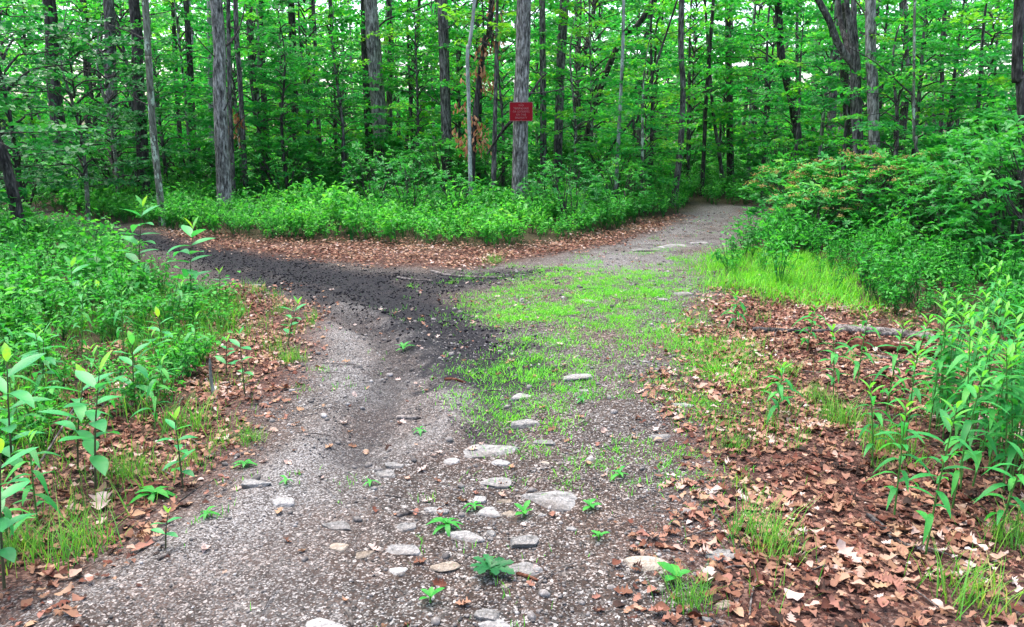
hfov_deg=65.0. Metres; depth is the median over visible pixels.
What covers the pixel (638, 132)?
tree
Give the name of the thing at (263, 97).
tree
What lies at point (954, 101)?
sapling
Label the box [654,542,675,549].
wood chip
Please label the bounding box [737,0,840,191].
sapling
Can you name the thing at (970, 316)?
tall herb
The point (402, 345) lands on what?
weed
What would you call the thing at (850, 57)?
tree
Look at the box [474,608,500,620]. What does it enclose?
stone
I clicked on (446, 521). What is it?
weed
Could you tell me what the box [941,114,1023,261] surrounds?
laurel shrub
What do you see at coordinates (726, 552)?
stone
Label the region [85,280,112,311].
milkweed plant
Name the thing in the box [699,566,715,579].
fallen leaf
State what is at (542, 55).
tree
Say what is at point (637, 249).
stone
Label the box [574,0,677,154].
sapling
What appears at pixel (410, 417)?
stick
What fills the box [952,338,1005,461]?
tall herb
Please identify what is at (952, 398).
tall herb
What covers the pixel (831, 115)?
tree
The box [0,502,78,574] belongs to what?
grass tuft
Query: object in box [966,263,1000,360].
tall herb
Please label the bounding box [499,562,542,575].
stone
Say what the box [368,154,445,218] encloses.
laurel shrub
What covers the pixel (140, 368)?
milkweed plant
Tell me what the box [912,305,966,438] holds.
tall herb
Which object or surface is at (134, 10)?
tree
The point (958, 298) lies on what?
tall herb
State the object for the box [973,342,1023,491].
tall herb
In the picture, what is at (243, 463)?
weed
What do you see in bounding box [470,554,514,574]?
weed
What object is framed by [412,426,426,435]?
weed
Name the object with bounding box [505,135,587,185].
laurel shrub
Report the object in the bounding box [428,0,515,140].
sapling
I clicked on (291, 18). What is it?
tree
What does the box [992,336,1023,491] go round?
tall herb
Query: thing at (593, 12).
tree
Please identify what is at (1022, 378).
tall herb
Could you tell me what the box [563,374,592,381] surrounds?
stone
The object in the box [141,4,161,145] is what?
tree
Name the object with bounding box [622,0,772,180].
sapling
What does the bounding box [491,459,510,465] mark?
stone
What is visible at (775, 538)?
grass tuft
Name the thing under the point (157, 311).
milkweed plant
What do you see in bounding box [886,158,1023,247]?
laurel shrub
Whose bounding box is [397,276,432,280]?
fallen branch
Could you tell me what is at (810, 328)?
tall herb
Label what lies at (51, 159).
laurel shrub
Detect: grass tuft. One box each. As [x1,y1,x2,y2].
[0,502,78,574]
[27,487,135,576]
[58,434,168,488]
[140,387,238,443]
[231,420,269,447]
[265,339,313,365]
[482,252,507,263]
[646,557,743,617]
[699,484,820,553]
[715,422,759,454]
[725,507,822,566]
[766,354,813,377]
[789,378,835,403]
[806,388,870,428]
[845,407,929,464]
[903,532,1023,626]
[955,492,1023,560]
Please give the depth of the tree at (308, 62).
32.70 m
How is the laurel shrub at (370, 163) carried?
on the ground at (302, 596)
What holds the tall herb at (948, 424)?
on the ground at (302, 596)
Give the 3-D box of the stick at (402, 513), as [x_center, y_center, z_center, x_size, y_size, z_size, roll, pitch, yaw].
[-0.461,0.859,3.453,0.078,0.026,0.026,-9,16,-36]
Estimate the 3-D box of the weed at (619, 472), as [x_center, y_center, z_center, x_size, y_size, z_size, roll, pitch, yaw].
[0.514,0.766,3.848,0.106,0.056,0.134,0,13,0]
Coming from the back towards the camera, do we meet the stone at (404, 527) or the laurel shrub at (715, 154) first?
the laurel shrub at (715, 154)
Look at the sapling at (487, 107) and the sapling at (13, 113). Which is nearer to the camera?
the sapling at (13, 113)
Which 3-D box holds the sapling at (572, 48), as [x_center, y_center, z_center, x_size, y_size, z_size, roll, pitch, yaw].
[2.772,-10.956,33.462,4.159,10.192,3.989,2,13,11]
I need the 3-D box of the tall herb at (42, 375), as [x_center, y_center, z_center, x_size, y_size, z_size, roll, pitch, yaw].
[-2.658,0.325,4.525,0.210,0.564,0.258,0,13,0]
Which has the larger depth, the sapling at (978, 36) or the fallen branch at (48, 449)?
the sapling at (978, 36)
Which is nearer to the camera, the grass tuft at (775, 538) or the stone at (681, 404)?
the grass tuft at (775, 538)
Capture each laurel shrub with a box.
[0,145,75,207]
[0,156,35,199]
[47,155,125,196]
[61,136,154,195]
[124,142,204,182]
[148,127,215,186]
[186,142,274,195]
[231,134,334,195]
[276,140,350,190]
[320,127,411,186]
[340,141,409,203]
[368,152,438,188]
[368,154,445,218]
[399,129,489,195]
[425,170,484,214]
[441,134,536,193]
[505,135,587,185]
[514,171,569,219]
[527,153,607,225]
[528,133,607,183]
[557,131,663,201]
[590,157,654,218]
[639,143,715,184]
[666,130,736,173]
[724,144,770,182]
[731,130,826,188]
[739,152,863,223]
[762,179,868,243]
[778,148,925,235]
[792,128,868,180]
[820,150,973,233]
[867,134,947,170]
[871,151,993,240]
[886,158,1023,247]
[906,125,1018,232]
[921,121,1023,267]
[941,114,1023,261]
[944,92,1018,223]
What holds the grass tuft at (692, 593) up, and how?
on the ground at (302, 596)
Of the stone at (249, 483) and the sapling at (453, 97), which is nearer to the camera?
the stone at (249, 483)
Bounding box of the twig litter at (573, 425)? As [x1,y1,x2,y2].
[3,235,1023,625]
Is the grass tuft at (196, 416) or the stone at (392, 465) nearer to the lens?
the stone at (392, 465)
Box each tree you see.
[0,7,30,238]
[0,89,5,142]
[25,0,71,195]
[27,0,41,156]
[67,1,93,165]
[87,0,160,197]
[95,0,166,225]
[97,0,102,124]
[99,0,197,203]
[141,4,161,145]
[151,1,182,142]
[156,0,197,178]
[173,0,245,211]
[189,1,200,149]
[190,0,248,201]
[194,0,257,198]
[207,0,213,174]
[224,2,238,153]
[244,2,297,179]
[249,0,292,177]
[275,0,311,177]
[307,0,317,149]
[311,0,326,170]
[321,0,431,195]
[328,0,360,160]
[347,2,357,146]
[360,0,373,191]
[382,0,403,183]
[384,14,397,136]
[400,0,420,181]
[404,0,480,193]
[419,0,436,156]
[452,0,504,187]
[466,0,475,195]
[475,6,482,155]
[487,0,595,210]
[529,0,583,192]
[534,0,568,191]
[574,0,582,166]
[578,0,656,173]
[580,0,595,132]
[594,0,677,184]
[614,0,644,189]
[636,11,653,163]
[670,0,717,205]
[678,1,725,193]
[690,0,739,196]
[718,2,754,187]
[738,2,756,154]
[774,0,803,178]
[774,6,793,153]
[778,0,798,118]
[801,0,852,173]
[815,0,924,199]
[826,0,840,163]
[834,75,849,156]
[836,0,928,201]
[839,59,889,194]
[855,0,910,217]
[892,0,942,184]
[896,8,959,158]
[898,0,910,154]
[933,1,951,132]
[1011,0,1023,260]
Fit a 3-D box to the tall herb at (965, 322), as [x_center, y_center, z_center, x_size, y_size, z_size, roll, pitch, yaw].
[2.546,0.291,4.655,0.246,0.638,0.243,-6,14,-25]
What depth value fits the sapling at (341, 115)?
18.68 m
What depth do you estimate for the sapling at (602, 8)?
27.41 m
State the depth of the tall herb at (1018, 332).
4.92 m
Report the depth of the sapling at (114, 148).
16.59 m
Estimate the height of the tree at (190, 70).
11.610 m
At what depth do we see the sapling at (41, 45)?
32.57 m
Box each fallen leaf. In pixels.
[88,491,111,509]
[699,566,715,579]
[836,539,861,561]
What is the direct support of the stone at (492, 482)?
on the ground at (302, 596)
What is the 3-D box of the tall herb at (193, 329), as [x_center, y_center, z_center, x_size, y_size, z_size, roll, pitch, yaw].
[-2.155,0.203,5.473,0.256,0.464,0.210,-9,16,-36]
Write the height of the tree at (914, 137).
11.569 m
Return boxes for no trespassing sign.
[509,102,532,120]
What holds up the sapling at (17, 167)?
on the ground at (302, 596)
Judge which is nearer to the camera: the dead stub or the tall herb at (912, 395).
the tall herb at (912, 395)
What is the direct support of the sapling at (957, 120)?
on the ground at (302, 596)
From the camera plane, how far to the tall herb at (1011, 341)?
3.86 m
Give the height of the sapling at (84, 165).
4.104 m
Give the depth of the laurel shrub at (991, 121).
11.59 m
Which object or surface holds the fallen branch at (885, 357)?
on the ground at (302, 596)
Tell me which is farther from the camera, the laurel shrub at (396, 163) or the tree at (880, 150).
the laurel shrub at (396, 163)
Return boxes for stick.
[157,553,169,560]
[345,609,353,626]
[384,494,401,497]
[395,415,420,419]
[396,509,412,516]
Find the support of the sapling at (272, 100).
on the ground at (302, 596)
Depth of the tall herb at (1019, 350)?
4.08 m
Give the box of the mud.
[123,235,564,373]
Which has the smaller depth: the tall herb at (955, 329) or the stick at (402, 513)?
the stick at (402, 513)
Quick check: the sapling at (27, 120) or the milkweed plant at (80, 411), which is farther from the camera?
the sapling at (27, 120)
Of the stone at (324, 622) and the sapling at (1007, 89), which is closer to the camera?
the stone at (324, 622)
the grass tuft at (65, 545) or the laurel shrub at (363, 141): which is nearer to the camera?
the grass tuft at (65, 545)
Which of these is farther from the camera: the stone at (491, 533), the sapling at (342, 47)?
the sapling at (342, 47)
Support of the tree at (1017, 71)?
on the ground at (302, 596)
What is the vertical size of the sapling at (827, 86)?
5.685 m
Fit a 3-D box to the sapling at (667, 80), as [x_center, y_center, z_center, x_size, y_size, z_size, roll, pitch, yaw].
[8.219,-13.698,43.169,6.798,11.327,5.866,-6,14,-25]
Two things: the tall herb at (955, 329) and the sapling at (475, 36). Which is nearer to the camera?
the tall herb at (955, 329)
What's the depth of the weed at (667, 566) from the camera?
2.97 m
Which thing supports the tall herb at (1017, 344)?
on the ground at (302, 596)
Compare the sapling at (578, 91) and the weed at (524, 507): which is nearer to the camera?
the weed at (524, 507)
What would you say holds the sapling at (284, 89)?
on the ground at (302, 596)
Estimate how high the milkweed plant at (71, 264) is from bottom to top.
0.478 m
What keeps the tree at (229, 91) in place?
on the ground at (302, 596)
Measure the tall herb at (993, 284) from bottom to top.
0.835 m
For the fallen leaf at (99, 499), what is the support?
on the ground at (302, 596)
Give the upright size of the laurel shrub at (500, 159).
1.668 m
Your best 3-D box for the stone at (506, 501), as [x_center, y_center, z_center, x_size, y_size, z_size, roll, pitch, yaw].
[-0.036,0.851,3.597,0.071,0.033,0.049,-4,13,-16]
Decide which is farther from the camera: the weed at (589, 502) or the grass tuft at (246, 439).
the grass tuft at (246, 439)
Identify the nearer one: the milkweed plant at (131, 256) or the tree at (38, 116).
the milkweed plant at (131, 256)
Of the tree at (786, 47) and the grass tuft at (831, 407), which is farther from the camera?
the tree at (786, 47)
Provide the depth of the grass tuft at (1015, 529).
3.24 m
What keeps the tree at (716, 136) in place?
on the ground at (302, 596)
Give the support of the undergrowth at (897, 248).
on the ground at (302, 596)
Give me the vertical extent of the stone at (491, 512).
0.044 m
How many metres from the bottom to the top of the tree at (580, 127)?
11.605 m
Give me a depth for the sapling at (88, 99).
23.55 m
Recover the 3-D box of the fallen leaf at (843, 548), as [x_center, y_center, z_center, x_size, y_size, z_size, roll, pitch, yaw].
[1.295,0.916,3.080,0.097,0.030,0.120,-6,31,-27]
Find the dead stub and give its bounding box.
[209,358,214,392]
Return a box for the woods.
[0,0,1023,158]
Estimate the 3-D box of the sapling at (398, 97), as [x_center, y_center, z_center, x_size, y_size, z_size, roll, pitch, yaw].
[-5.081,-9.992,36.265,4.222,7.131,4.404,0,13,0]
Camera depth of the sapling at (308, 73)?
20.76 m
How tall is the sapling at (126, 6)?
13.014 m
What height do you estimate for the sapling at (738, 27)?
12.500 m
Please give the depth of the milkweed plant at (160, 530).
3.08 m
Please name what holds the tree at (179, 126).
on the ground at (302, 596)
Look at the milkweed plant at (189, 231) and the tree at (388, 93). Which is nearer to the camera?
the milkweed plant at (189, 231)
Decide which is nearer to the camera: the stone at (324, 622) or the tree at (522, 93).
the stone at (324, 622)
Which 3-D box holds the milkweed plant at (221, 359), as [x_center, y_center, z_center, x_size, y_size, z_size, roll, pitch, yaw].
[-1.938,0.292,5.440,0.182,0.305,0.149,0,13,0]
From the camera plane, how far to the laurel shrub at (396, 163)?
19.03 m
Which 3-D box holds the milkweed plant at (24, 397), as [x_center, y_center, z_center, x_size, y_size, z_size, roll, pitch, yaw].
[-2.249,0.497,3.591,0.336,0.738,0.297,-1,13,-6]
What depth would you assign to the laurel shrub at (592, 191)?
13.81 m
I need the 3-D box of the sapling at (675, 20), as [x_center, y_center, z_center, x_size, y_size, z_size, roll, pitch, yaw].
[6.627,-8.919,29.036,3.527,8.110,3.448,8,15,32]
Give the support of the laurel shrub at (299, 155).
on the ground at (302, 596)
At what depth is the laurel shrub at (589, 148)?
16.90 m
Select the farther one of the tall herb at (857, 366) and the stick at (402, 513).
the tall herb at (857, 366)
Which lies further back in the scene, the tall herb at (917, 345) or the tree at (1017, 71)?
the tree at (1017, 71)
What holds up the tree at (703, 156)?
on the ground at (302, 596)
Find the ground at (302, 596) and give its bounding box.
[0,136,1023,626]
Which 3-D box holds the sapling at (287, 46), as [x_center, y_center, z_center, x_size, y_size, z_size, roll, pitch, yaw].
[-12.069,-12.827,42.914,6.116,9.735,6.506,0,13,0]
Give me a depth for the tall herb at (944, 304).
4.52 m
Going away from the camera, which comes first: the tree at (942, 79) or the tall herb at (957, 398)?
the tall herb at (957, 398)
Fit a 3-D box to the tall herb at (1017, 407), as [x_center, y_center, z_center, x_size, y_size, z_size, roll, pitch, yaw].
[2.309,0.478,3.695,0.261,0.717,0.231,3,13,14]
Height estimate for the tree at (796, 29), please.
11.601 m
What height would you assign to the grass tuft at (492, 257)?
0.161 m
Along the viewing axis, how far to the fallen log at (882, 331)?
6.52 m
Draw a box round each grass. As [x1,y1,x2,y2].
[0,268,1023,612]
[184,212,889,626]
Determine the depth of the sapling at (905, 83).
13.66 m
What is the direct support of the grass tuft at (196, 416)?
on the ground at (302, 596)
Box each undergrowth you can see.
[0,135,1011,246]
[0,189,245,458]
[706,169,1023,340]
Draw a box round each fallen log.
[752,327,829,333]
[827,324,933,340]
[848,340,941,357]
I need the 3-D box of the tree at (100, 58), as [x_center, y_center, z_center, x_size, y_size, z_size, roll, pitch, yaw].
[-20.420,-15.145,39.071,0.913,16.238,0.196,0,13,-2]
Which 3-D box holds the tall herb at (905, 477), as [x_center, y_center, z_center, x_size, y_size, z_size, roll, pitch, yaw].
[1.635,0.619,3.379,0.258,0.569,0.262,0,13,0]
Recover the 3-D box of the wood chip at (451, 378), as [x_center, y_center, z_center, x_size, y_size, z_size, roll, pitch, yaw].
[-0.373,0.436,5.243,0.145,0.036,0.028,4,13,16]
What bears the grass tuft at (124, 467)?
on the ground at (302, 596)
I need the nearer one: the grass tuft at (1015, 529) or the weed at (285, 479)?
the grass tuft at (1015, 529)
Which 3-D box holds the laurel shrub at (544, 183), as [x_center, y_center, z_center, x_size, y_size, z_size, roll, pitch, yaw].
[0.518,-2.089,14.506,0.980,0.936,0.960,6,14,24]
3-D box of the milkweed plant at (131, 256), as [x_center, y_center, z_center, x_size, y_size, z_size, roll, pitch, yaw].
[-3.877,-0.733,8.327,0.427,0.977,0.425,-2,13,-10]
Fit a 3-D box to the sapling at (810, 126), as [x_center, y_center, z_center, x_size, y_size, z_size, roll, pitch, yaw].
[10.468,-7.872,27.327,3.654,6.852,3.716,-10,16,-38]
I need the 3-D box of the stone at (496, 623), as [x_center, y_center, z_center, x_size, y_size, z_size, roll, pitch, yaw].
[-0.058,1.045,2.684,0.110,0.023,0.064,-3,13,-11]
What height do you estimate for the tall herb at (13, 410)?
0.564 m
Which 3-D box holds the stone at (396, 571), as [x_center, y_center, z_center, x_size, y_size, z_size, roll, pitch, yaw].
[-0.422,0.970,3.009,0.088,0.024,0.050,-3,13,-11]
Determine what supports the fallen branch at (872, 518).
on the leaf litter at (884, 579)
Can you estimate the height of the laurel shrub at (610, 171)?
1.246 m
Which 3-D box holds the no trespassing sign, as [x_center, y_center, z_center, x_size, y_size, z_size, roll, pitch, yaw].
[0.175,-3.854,15.354,0.446,0.355,0.013,0,13,0]
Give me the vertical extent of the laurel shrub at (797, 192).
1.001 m
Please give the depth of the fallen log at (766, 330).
6.64 m
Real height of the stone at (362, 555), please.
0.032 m
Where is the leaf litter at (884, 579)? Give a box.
[0,211,1023,626]
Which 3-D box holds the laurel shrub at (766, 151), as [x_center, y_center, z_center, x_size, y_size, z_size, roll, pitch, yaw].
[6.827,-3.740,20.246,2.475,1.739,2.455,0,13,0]
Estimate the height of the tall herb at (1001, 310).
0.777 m
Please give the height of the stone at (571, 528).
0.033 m
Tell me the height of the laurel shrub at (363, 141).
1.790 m
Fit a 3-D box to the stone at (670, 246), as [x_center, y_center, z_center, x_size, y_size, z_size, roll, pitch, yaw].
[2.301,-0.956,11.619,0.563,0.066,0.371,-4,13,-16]
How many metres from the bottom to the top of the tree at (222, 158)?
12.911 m
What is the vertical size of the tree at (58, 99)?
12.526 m
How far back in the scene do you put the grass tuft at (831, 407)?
4.63 m
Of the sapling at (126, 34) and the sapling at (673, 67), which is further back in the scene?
the sapling at (126, 34)
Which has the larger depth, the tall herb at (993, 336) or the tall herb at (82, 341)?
the tall herb at (82, 341)
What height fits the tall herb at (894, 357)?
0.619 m
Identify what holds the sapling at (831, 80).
on the ground at (302, 596)
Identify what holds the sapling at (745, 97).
on the ground at (302, 596)
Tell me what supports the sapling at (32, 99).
on the ground at (302, 596)
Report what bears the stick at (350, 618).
on the ground at (302, 596)
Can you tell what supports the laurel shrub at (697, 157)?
on the ground at (302, 596)
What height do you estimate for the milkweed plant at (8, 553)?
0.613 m
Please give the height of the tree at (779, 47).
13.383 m
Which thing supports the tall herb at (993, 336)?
on the ground at (302, 596)
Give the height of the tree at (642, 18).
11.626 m
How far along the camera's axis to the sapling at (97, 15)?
22.38 m
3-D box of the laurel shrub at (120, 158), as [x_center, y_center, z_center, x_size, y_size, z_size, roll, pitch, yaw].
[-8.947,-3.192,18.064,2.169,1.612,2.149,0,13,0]
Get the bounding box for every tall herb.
[0,314,23,374]
[0,354,45,447]
[1,470,37,546]
[4,429,62,526]
[18,324,60,400]
[65,280,97,356]
[76,343,125,416]
[105,284,137,356]
[130,352,176,429]
[136,325,181,397]
[165,279,193,327]
[179,311,211,371]
[721,291,746,328]
[759,360,802,424]
[792,301,826,350]
[813,322,853,395]
[842,305,879,385]
[844,378,900,466]
[866,396,934,518]
[867,319,917,412]
[886,348,936,450]
[896,313,942,385]
[906,397,977,554]
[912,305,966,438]
[914,305,965,429]
[916,289,965,397]
[922,301,984,423]
[922,318,967,431]
[923,304,981,408]
[927,328,975,438]
[933,368,1008,507]
[934,311,984,386]
[937,314,1000,488]
[942,336,995,435]
[942,340,986,439]
[945,291,971,383]
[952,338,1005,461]
[953,318,1002,414]
[955,305,998,391]
[957,351,1023,485]
[960,299,1020,444]
[962,329,1019,450]
[963,291,1000,382]
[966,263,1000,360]
[966,295,1010,419]
[969,259,1006,357]
[970,345,1021,475]
[972,309,1023,464]
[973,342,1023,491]
[973,434,1023,533]
[977,273,1020,371]
[979,347,1023,437]
[982,342,1023,478]
[987,277,1015,371]
[987,334,1023,462]
[991,330,1023,459]
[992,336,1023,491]
[993,350,1023,444]
[995,386,1023,468]
[996,291,1023,371]
[1003,306,1023,439]
[1003,309,1023,439]
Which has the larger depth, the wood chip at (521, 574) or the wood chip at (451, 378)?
the wood chip at (451, 378)
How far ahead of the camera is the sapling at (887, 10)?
29.29 m
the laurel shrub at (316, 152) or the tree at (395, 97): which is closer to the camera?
the laurel shrub at (316, 152)
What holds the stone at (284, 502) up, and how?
on the ground at (302, 596)
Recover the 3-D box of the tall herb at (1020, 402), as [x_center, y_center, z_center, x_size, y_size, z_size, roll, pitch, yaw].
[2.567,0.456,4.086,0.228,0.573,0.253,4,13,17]
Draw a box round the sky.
[1,0,1012,135]
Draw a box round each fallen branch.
[33,409,72,473]
[178,479,213,501]
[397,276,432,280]
[430,270,502,278]
[865,354,927,365]
[866,513,908,547]
[869,485,967,494]
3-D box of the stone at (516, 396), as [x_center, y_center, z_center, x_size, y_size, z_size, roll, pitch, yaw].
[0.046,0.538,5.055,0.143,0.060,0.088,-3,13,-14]
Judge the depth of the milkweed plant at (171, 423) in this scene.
3.71 m
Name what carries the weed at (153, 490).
on the ground at (302, 596)
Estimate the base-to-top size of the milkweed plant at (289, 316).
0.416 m
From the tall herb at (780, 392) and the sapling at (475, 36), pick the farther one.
the sapling at (475, 36)
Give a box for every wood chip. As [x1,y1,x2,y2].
[444,377,465,382]
[516,572,537,580]
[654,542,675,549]
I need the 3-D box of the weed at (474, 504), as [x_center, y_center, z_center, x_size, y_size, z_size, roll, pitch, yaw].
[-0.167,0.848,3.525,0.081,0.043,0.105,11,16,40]
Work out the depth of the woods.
51.03 m
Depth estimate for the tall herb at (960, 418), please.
4.14 m
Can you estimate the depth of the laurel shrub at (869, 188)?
11.53 m
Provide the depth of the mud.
8.81 m
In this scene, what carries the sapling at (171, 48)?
on the ground at (302, 596)
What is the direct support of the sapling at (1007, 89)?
on the ground at (302, 596)
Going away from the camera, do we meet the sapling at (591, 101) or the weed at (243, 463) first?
the weed at (243, 463)
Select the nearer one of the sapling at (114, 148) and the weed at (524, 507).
the weed at (524, 507)
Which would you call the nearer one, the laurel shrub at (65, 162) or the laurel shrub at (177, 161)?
the laurel shrub at (65, 162)
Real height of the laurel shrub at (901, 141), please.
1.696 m
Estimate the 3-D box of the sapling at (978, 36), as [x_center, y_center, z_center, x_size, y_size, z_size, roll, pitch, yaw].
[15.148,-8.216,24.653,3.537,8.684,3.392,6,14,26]
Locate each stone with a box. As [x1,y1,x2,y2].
[241,479,270,487]
[272,497,294,506]
[305,617,346,626]
[321,521,350,529]
[330,543,348,551]
[356,550,375,559]
[374,470,394,477]
[384,462,404,468]
[386,544,420,555]
[389,567,407,575]
[396,522,415,531]
[424,507,448,513]
[430,561,460,572]
[443,458,459,464]
[450,530,485,542]
[463,444,518,457]
[473,496,486,503]
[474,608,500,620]
[476,507,499,517]
[477,619,511,626]
[480,477,511,488]
[486,530,495,536]
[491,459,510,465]
[496,499,511,503]
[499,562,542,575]
[501,510,515,516]
[509,393,529,400]
[510,419,539,429]
[510,535,539,547]
[521,490,576,511]
[533,440,555,445]
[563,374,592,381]
[566,526,576,530]
[623,556,668,571]
[631,248,660,250]
[649,434,670,440]
[656,244,690,247]
[673,292,692,295]
[673,403,693,406]
[702,616,711,621]
[705,549,734,561]
[715,600,731,609]
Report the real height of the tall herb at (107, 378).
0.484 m
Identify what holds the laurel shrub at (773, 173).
on the ground at (302, 596)
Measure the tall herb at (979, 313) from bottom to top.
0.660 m
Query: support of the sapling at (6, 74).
on the ground at (302, 596)
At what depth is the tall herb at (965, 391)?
3.63 m
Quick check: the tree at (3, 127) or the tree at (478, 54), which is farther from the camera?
the tree at (3, 127)
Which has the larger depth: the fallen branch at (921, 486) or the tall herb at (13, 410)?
the tall herb at (13, 410)
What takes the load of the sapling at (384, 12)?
on the ground at (302, 596)
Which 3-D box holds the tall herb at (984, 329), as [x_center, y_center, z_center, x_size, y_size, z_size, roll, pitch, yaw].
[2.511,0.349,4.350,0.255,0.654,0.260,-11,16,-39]
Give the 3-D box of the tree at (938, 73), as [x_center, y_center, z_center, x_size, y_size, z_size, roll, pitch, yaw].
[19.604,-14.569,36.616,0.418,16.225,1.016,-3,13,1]
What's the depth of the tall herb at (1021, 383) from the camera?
3.94 m
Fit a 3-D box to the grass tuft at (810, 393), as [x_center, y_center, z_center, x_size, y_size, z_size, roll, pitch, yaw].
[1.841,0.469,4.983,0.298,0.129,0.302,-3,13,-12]
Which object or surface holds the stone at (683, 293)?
on the ground at (302, 596)
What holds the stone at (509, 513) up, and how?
on the ground at (302, 596)
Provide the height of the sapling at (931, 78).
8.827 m
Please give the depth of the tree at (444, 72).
18.66 m
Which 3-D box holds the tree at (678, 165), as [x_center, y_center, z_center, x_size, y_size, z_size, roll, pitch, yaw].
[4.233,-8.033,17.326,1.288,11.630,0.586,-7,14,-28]
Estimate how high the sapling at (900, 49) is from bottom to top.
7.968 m
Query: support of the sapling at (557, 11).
on the ground at (302, 596)
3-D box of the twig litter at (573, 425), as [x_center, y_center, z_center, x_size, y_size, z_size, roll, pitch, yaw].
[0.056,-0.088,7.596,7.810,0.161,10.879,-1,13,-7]
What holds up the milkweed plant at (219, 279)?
on the ground at (302, 596)
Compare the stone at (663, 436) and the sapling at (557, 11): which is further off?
the sapling at (557, 11)
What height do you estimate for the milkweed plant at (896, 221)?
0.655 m
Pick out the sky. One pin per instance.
(379, 6)
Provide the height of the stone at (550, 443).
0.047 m
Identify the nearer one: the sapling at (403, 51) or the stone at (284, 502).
the stone at (284, 502)
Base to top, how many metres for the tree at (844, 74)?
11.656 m
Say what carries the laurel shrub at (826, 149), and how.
on the ground at (302, 596)
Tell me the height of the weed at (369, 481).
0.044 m
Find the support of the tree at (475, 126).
on the ground at (302, 596)
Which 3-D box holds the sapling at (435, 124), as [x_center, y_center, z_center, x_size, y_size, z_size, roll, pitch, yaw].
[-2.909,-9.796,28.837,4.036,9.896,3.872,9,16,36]
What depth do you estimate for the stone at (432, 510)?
3.48 m
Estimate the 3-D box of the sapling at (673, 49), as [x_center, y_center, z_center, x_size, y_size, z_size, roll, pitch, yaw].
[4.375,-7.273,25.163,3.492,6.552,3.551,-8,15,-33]
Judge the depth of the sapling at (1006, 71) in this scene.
25.28 m
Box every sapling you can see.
[0,0,63,137]
[0,0,80,163]
[0,0,139,211]
[0,2,174,220]
[0,5,38,141]
[0,9,64,151]
[0,15,109,202]
[5,15,194,207]
[8,0,157,154]
[12,0,177,164]
[19,0,209,175]
[58,0,145,146]
[70,0,183,144]
[101,13,213,189]
[120,7,204,135]
[126,1,231,140]
[128,0,301,134]
[146,0,242,183]
[162,7,298,189]
[175,0,321,196]
[225,0,320,179]
[235,0,330,141]
[235,10,331,150]
[236,0,334,190]
[238,0,370,177]
[265,0,388,173]
[284,0,405,163]
[286,5,390,185]
[334,0,426,131]
[352,10,437,155]
[359,0,472,170]
[362,1,477,191]
[381,0,487,163]
[381,0,539,181]
[395,0,537,183]
[413,0,497,138]
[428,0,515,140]
[433,0,564,189]
[434,0,540,191]
[473,0,605,152]
[507,0,618,130]
[528,0,635,182]
[530,0,677,170]
[530,0,677,181]
[531,0,628,141]
[532,0,627,167]
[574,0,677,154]
[590,0,715,187]
[591,32,699,209]
[598,0,718,175]
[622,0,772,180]
[625,0,722,144]
[649,0,747,144]
[668,5,794,178]
[690,0,859,195]
[692,0,829,182]
[700,0,823,138]
[705,0,810,150]
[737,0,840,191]
[755,5,865,152]
[774,0,895,187]
[784,0,879,136]
[788,0,940,147]
[792,5,911,184]
[802,0,918,129]
[820,0,959,139]
[828,0,965,215]
[841,0,1005,197]
[879,0,988,148]
[890,0,1023,175]
[894,0,1012,137]
[908,0,1003,132]
[915,0,1023,184]
[939,0,1023,152]
[944,2,1023,136]
[984,67,1023,131]
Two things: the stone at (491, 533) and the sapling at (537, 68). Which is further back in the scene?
the sapling at (537, 68)
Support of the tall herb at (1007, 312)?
on the ground at (302, 596)
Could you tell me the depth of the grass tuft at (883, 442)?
4.17 m
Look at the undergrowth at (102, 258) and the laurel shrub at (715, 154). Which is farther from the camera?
the laurel shrub at (715, 154)
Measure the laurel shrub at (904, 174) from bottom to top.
1.377 m
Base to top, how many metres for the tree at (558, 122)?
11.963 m
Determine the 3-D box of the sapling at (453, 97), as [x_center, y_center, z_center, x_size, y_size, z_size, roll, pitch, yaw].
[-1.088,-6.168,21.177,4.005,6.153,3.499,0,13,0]
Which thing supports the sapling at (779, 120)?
on the ground at (302, 596)
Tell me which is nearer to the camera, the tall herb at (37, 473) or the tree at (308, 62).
the tall herb at (37, 473)
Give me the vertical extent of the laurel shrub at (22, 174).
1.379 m
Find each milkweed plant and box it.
[0,342,51,497]
[0,438,37,589]
[21,321,66,379]
[39,364,113,471]
[53,256,89,303]
[58,350,124,490]
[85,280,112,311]
[113,330,152,405]
[116,195,158,272]
[147,306,172,347]
[150,505,180,547]
[156,406,196,487]
[167,216,213,289]
[208,267,230,303]
[213,334,235,374]
[229,326,253,398]
[281,296,305,345]
[884,211,904,233]
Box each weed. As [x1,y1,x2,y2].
[128,485,176,504]
[197,506,220,519]
[232,459,256,467]
[279,475,291,483]
[363,479,378,486]
[394,341,415,351]
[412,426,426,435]
[419,587,443,602]
[426,517,463,536]
[463,501,483,511]
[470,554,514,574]
[514,500,532,515]
[583,498,600,510]
[591,530,609,539]
[610,466,628,480]
[657,562,689,580]
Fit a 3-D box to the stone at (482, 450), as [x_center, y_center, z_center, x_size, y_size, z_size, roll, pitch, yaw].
[-0.141,0.721,4.154,0.362,0.036,0.192,-1,13,-2]
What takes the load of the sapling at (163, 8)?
on the ground at (302, 596)
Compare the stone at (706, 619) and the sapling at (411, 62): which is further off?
the sapling at (411, 62)
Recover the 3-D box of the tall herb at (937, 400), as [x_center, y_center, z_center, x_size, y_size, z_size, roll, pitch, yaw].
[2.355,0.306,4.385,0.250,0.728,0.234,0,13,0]
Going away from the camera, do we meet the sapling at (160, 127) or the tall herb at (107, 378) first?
the tall herb at (107, 378)
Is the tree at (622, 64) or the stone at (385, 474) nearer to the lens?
the stone at (385, 474)

